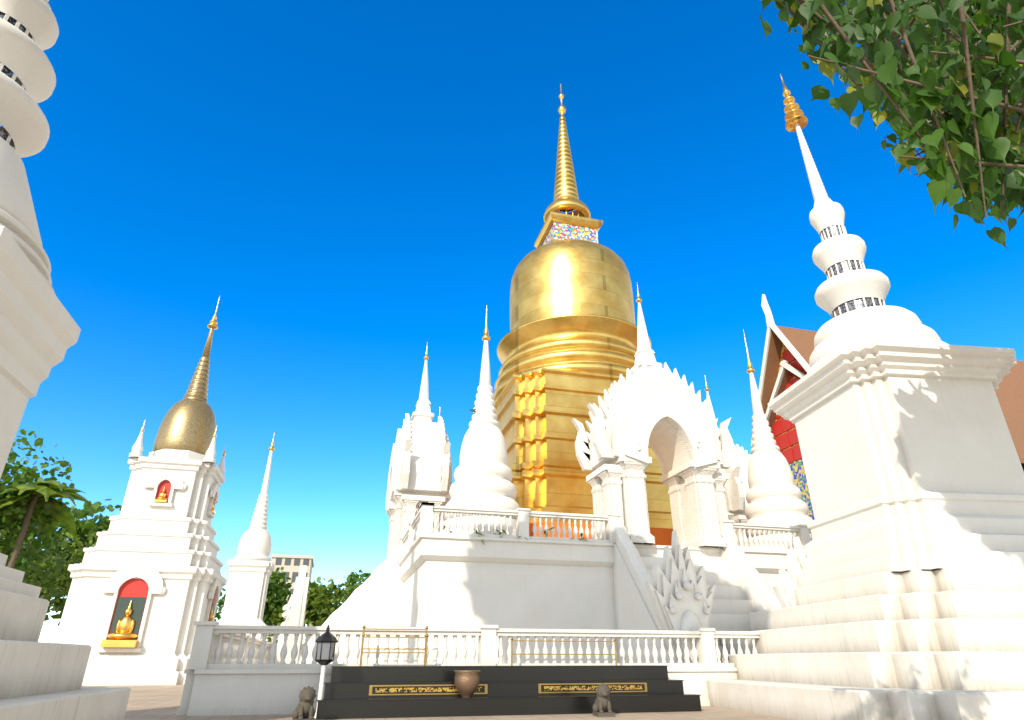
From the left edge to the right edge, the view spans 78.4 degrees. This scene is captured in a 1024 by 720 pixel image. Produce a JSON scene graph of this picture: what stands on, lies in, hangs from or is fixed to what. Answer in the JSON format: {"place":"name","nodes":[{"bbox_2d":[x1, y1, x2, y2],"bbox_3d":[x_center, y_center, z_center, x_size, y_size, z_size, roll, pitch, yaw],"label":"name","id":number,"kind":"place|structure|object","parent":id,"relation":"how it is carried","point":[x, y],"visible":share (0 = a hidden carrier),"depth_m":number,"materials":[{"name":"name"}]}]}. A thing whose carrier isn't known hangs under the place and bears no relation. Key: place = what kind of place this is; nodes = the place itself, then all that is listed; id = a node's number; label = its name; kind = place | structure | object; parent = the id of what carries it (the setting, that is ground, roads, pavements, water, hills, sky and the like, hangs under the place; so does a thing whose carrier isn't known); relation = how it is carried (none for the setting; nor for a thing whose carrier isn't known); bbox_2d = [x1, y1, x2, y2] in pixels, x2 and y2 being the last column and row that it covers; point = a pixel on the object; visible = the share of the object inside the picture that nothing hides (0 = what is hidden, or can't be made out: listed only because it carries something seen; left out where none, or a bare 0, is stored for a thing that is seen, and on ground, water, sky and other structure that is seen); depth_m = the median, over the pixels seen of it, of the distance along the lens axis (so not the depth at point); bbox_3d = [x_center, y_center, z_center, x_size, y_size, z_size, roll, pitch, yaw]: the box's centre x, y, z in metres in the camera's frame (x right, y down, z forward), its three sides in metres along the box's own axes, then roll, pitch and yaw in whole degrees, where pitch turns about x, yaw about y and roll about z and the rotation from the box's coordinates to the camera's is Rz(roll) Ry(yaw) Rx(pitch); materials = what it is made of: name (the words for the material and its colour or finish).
{"place":"outdoors","nodes":[
{"label":"outdoors","id":0,"kind":"place"},
{"bbox_2d":[267,554,313,644],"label":"building","id":1,"kind":"structure","parent":0,"point":[290,564],"depth_m":136.44,"materials":[{"name":"beige"}]},
{"bbox_2d":[85,685,791,719],"bbox_3d":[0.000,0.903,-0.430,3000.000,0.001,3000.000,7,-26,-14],"label":"ground","id":2,"kind":"structure","parent":0,"point":[154,702],"depth_m":12.43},
{"bbox_2d":[0,429,75,587],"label":"tree","id":3,"kind":"object","parent":2,"relation":"on","point":[28,475],"visible":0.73,"depth_m":41.10,"materials":[{"name":"green plant"}]},
{"bbox_2d":[0,480,96,568],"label":"palm","id":4,"kind":"object","parent":2,"relation":"on","point":[59,513],"visible":0.79,"depth_m":40.22,"materials":[{"name":"green plant"}]},
{"bbox_2d":[2,499,121,625],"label":"tree","id":5,"kind":"object","parent":2,"relation":"on","point":[88,527],"visible":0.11,"depth_m":68.07,"materials":[{"name":"green plant"}]},
{"bbox_2d":[0,0,130,719],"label":"chedi","id":6,"kind":"structure","parent":2,"relation":"on","point":[40,330],"depth_m":9.30,"materials":[{"name":"white paint"}]},
{"bbox_2d":[27,524,108,610],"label":"tree","id":7,"kind":"object","parent":2,"relation":"on","point":[63,568],"visible":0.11,"depth_m":49.85,"materials":[{"name":"green plant"}]},
{"bbox_2d":[54,297,226,685],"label":"chedi","id":8,"kind":"structure","parent":2,"relation":"on","point":[149,581],"depth_m":29.67,"materials":[{"name":"white paint"}]},
{"bbox_2d":[217,432,274,638],"bbox_3d":[-12.260,8.961,29.938,2.500,11.600,2.500,7,-26,-14],"label":"stupa","id":9,"kind":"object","parent":2,"relation":"on","point":[251,567],"visible":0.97,"depth_m":28.73,"materials":[{"name":"white paint"}]},
{"bbox_2d":[214,567,292,642],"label":"tree","id":10,"kind":"object","parent":2,"relation":"on","point":[277,584],"visible":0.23,"depth_m":63.19,"materials":[{"name":"green plant"}]},
{"bbox_2d":[292,686,315,719],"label":"lion","id":11,"kind":"object","parent":2,"relation":"on","point":[304,710],"visible":1,"depth_m":11.02},
{"bbox_2d":[271,576,352,636],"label":"tree","id":12,"kind":"object","parent":2,"relation":"on","point":[323,602],"visible":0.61,"depth_m":61.33,"materials":[{"name":"green plant"}]},
{"bbox_2d":[314,625,337,717],"bbox_3d":[-3.643,5.991,12.119,0.440,1.620,0.381,7,-26,-14],"label":"lamp","id":13,"kind":"object","parent":2,"relation":"on","point":[326,641],"visible":0.81,"depth_m":12.16,"materials":[{"name":"white metal"}]},
{"bbox_2d":[276,545,403,663],"bbox_3d":[-6.960,10.401,25.777,4.464,5.420,6.030,7,-26,-14],"label":"stair","id":14,"kind":"object","parent":2,"relation":"on","point":[375,599],"visible":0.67,"depth_m":23.96,"materials":[{"name":"white paint"}]},
{"bbox_2d":[337,569,370,596],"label":"tree","id":15,"kind":"object","parent":2,"relation":"on","point":[352,579],"visible":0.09,"depth_m":72.72,"materials":[{"name":"green plant"}]},
{"bbox_2d":[176,621,759,715],"bbox_3d":[1.876,13.148,27.239,24.780,1.720,26.960,7,-26,-14],"label":"balustrade","id":16,"kind":"object","parent":2,"relation":"on","point":[234,670],"visible":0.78,"depth_m":13.84,"materials":[{"name":"white paint"}]},
{"bbox_2d":[316,625,700,719],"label":"steps","id":17,"kind":"structure","parent":2,"relation":"on","point":[360,691],"depth_m":13.07,"materials":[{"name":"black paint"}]},
{"bbox_2d":[454,670,479,697],"bbox_3d":[-0.912,6.689,12.654,0.540,0.780,0.540,7,-26,-14],"label":"urn","id":18,"kind":"object","parent":17,"relation":"on","point":[466,683],"visible":0.74,"depth_m":12.56,"materials":[{"name":"brown metal"}]},
{"bbox_2d":[592,683,614,716],"bbox_3d":[1.800,6.731,12.456,0.395,0.575,0.515,3,-26,-6],"label":"lion","id":19,"kind":"object","parent":2,"relation":"on","point":[602,706],"visible":1,"depth_m":12.32},
{"bbox_2d":[613,521,806,662],"bbox_3d":[6.074,7.161,18.986,6.030,5.420,4.464,7,-26,-14],"label":"stair","id":20,"kind":"object","parent":2,"relation":"on","point":[675,588],"visible":0.51,"depth_m":18.89,"materials":[{"name":"white paint"}]},
{"bbox_2d":[707,74,1023,719],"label":"chedi","id":21,"kind":"structure","parent":2,"relation":"on","point":[909,594],"depth_m":15.46,"materials":[{"name":"white paint"}]},
{"bbox_2d":[751,294,1023,519],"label":"temple building","id":22,"kind":"structure","parent":2,"relation":"on","point":[788,351],"depth_m":38.62,"materials":[{"name":"tile"}]},
{"bbox_2d":[901,0,1023,182],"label":"bodhi crown","id":23,"kind":"object","parent":2,"relation":"on","point":[1021,3],"visible":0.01,"depth_m":9.99,"materials":[{"name":"green plant"}]},
{"bbox_2d":[760,0,1023,248],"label":"tree branches","id":24,"kind":"object","parent":23,"relation":"attached to","point":[972,148],"visible":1,"depth_m":2.98,"materials":[{"name":"green plant"}]},
{"bbox_2d":[0,0,1023,642],"label":"sky","id":25,"kind":"structure","parent":0,"point":[355,184],"materials":[{"name":"blue"}]},
{"bbox_2d":[398,534,805,663],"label":"terrace","id":26,"kind":"structure","parent":0,"point":[449,581],"depth_m":19.79,"materials":[{"name":"white paint"}]},
{"bbox_2d":[385,348,451,561],"bbox_3d":[-4.311,4.081,29.578,2.540,11.100,5.840,7,-26,-14],"label":"shrine","id":27,"kind":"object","parent":26,"relation":"on","point":[420,469],"depth_m":26.99,"materials":[{"name":"white paint"}]},
{"bbox_2d":[443,307,519,535],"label":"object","id":28,"kind":"structure","parent":26,"relation":"on","point":[483,475],"depth_m":22.62,"materials":[{"name":"white paint"}]},
{"bbox_2d":[443,409,719,544],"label":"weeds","id":29,"kind":"object","parent":26,"relation":"on","point":[500,533],"visible":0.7,"depth_m":20.43,"materials":[{"name":"green plant"}]},
{"bbox_2d":[493,84,672,545],"bbox_3d":[3.320,-4.425,35.901,9.900,31.900,9.900,7,-26,-14],"label":"golden stupa","id":30,"kind":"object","parent":26,"relation":"on","point":[567,348],"visible":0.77,"depth_m":30.17,"materials":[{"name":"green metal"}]},
{"bbox_2d":[399,502,812,560],"bbox_3d":[3.320,9.529,29.245,17.480,0.980,17.480,7,-26,-14],"label":"terrace balustrade","id":31,"kind":"object","parent":26,"relation":"on","point":[420,523],"visible":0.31,"depth_m":20.82,"materials":[{"name":"white paint"}]},
{"bbox_2d":[571,284,733,547],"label":"gate","id":32,"kind":"structure","parent":26,"relation":"on","point":[664,414],"depth_m":22.88,"materials":[{"name":"white paint"}]},
{"bbox_2d":[705,377,750,546],"bbox_3d":[10.950,5.842,33.269,2.540,11.100,5.840,7,-26,-14],"label":"shrine","id":33,"kind":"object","parent":26,"relation":"on","point":[736,486],"depth_m":30.43,"materials":[{"name":"white paint"}]},
{"bbox_2d":[743,329,812,548],"bbox_3d":[10.913,3.300,27.359,3.000,10.600,3.000,7,-26,-14],"label":"stupa","id":34,"kind":"object","parent":26,"relation":"on","point":[773,495],"visible":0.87,"depth_m":25.71,"materials":[{"name":"white paint"}]}
]}

